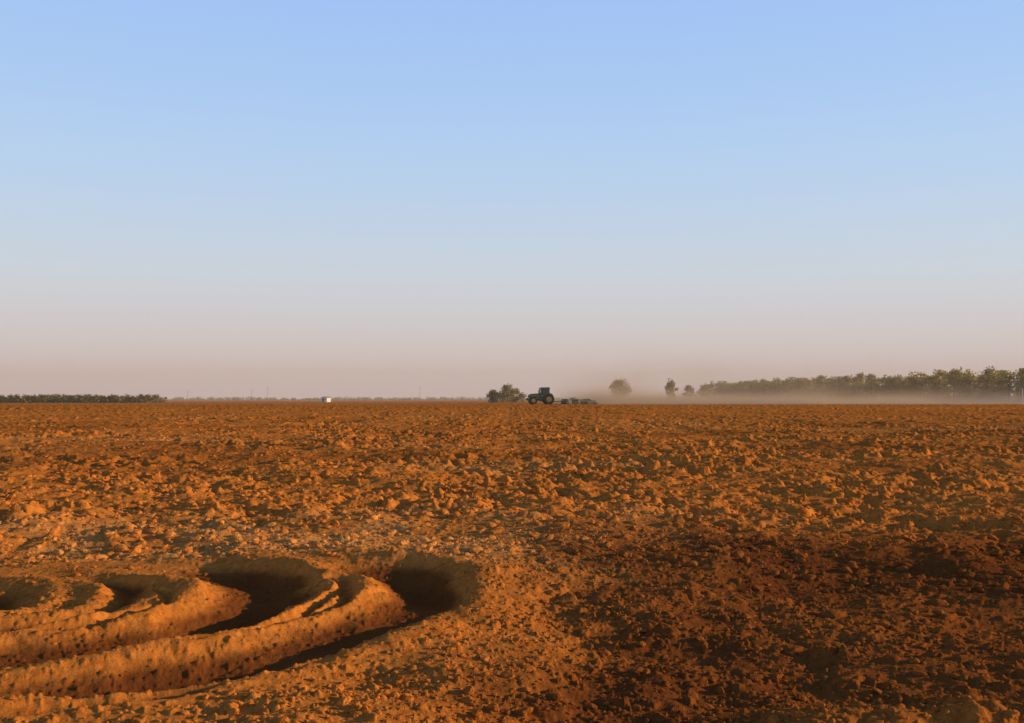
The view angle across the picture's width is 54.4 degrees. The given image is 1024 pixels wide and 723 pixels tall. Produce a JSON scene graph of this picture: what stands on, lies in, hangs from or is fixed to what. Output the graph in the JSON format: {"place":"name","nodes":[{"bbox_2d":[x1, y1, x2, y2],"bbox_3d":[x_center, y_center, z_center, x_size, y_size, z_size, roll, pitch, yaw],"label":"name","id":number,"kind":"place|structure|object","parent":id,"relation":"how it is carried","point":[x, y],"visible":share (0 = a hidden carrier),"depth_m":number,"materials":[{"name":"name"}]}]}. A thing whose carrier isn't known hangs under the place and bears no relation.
{"place":"outdoors","nodes":[
{"label":"outdoors","id":0,"kind":"place"},
{"bbox_2d":[0,399,1023,722],"bbox_3d":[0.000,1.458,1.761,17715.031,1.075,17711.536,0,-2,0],"label":"ground","id":1,"kind":"structure","parent":0,"point":[82,657],"depth_m":9.77,"materials":[{"name":"soil"}]},
{"bbox_2d":[0,393,167,402],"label":"young orchard trees","id":2,"kind":"object","parent":1,"relation":"on","point":[95,398],"visible":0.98,"depth_m":262.16,"materials":[{"name":"green plant"}]},
{"bbox_2d":[486,389,498,402],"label":"tree","id":3,"kind":"object","parent":1,"relation":"on","point":[494,399],"visible":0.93,"depth_m":284.22,"materials":[{"name":"green plant"}]},
{"bbox_2d":[495,384,517,402],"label":"tree","id":4,"kind":"object","parent":1,"relation":"on","point":[506,394],"visible":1,"depth_m":279.22,"materials":[{"name":"green plant"}]},
{"bbox_2d":[4,462,1018,687],"bbox_3d":[1.619,2.476,23.056,28.535,0.426,30.339,1,-3,-34],"label":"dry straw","id":5,"kind":"object","parent":1,"relation":"on","point":[450,543],"visible":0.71,"depth_m":10.76,"materials":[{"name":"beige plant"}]},
{"bbox_2d":[0,423,1023,722],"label":"soil clods","id":6,"kind":"object","parent":1,"relation":"on","point":[644,671],"visible":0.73,"depth_m":10.45,"materials":[{"name":"brown soil"}]},
{"bbox_2d":[17,396,1017,399],"bbox_3d":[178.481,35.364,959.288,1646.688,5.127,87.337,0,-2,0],"label":"distant treeline","id":7,"kind":"object","parent":1,"relation":"on","point":[359,398],"visible":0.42,"depth_m":956.06,"materials":[{"name":"green plant"}]},
{"bbox_2d":[510,388,526,402],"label":"tree","id":8,"kind":"object","parent":1,"relation":"on","point":[520,396],"visible":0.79,"depth_m":282.99,"materials":[{"name":"green plant"}]},
{"bbox_2d":[526,387,555,403],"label":"tractor","id":9,"kind":"object","parent":1,"relation":"on","point":[544,395],"visible":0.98,"depth_m":189.09,"materials":[{"name":"green paint"}]},
{"bbox_2d":[556,397,597,403],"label":"disc harrow","id":10,"kind":"object","parent":1,"relation":"on","point":[566,401],"visible":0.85,"depth_m":189.13,"materials":[{"name":"green paint"}]},
{"bbox_2d":[609,378,633,401],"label":"tree","id":11,"kind":"object","parent":1,"relation":"on","point":[624,391],"visible":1,"depth_m":328.86,"materials":[{"name":"green plant"}]},
{"bbox_2d":[664,378,677,401],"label":"tree","id":12,"kind":"object","parent":1,"relation":"on","point":[670,385],"visible":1,"depth_m":329.18,"materials":[{"name":"green plant"}]},
{"bbox_2d":[681,385,696,401],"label":"tree","id":13,"kind":"object","parent":1,"relation":"on","point":[689,394],"visible":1,"depth_m":359.00,"materials":[{"name":"green plant"}]},
{"bbox_2d":[696,384,712,401],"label":"tree","id":14,"kind":"object","parent":1,"relation":"on","point":[704,390],"visible":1,"depth_m":368.88,"materials":[{"name":"green plant"}]},
{"bbox_2d":[705,366,1023,402],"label":"orchard trees","id":15,"kind":"object","parent":1,"relation":"on","point":[915,387],"visible":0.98,"depth_m":298.92,"materials":[{"name":"green plant"}]},
{"bbox_2d":[0,0,1023,398],"label":"sky","id":16,"kind":"structure","parent":0,"point":[298,199],"materials":[{"name":"blue"}]}
]}

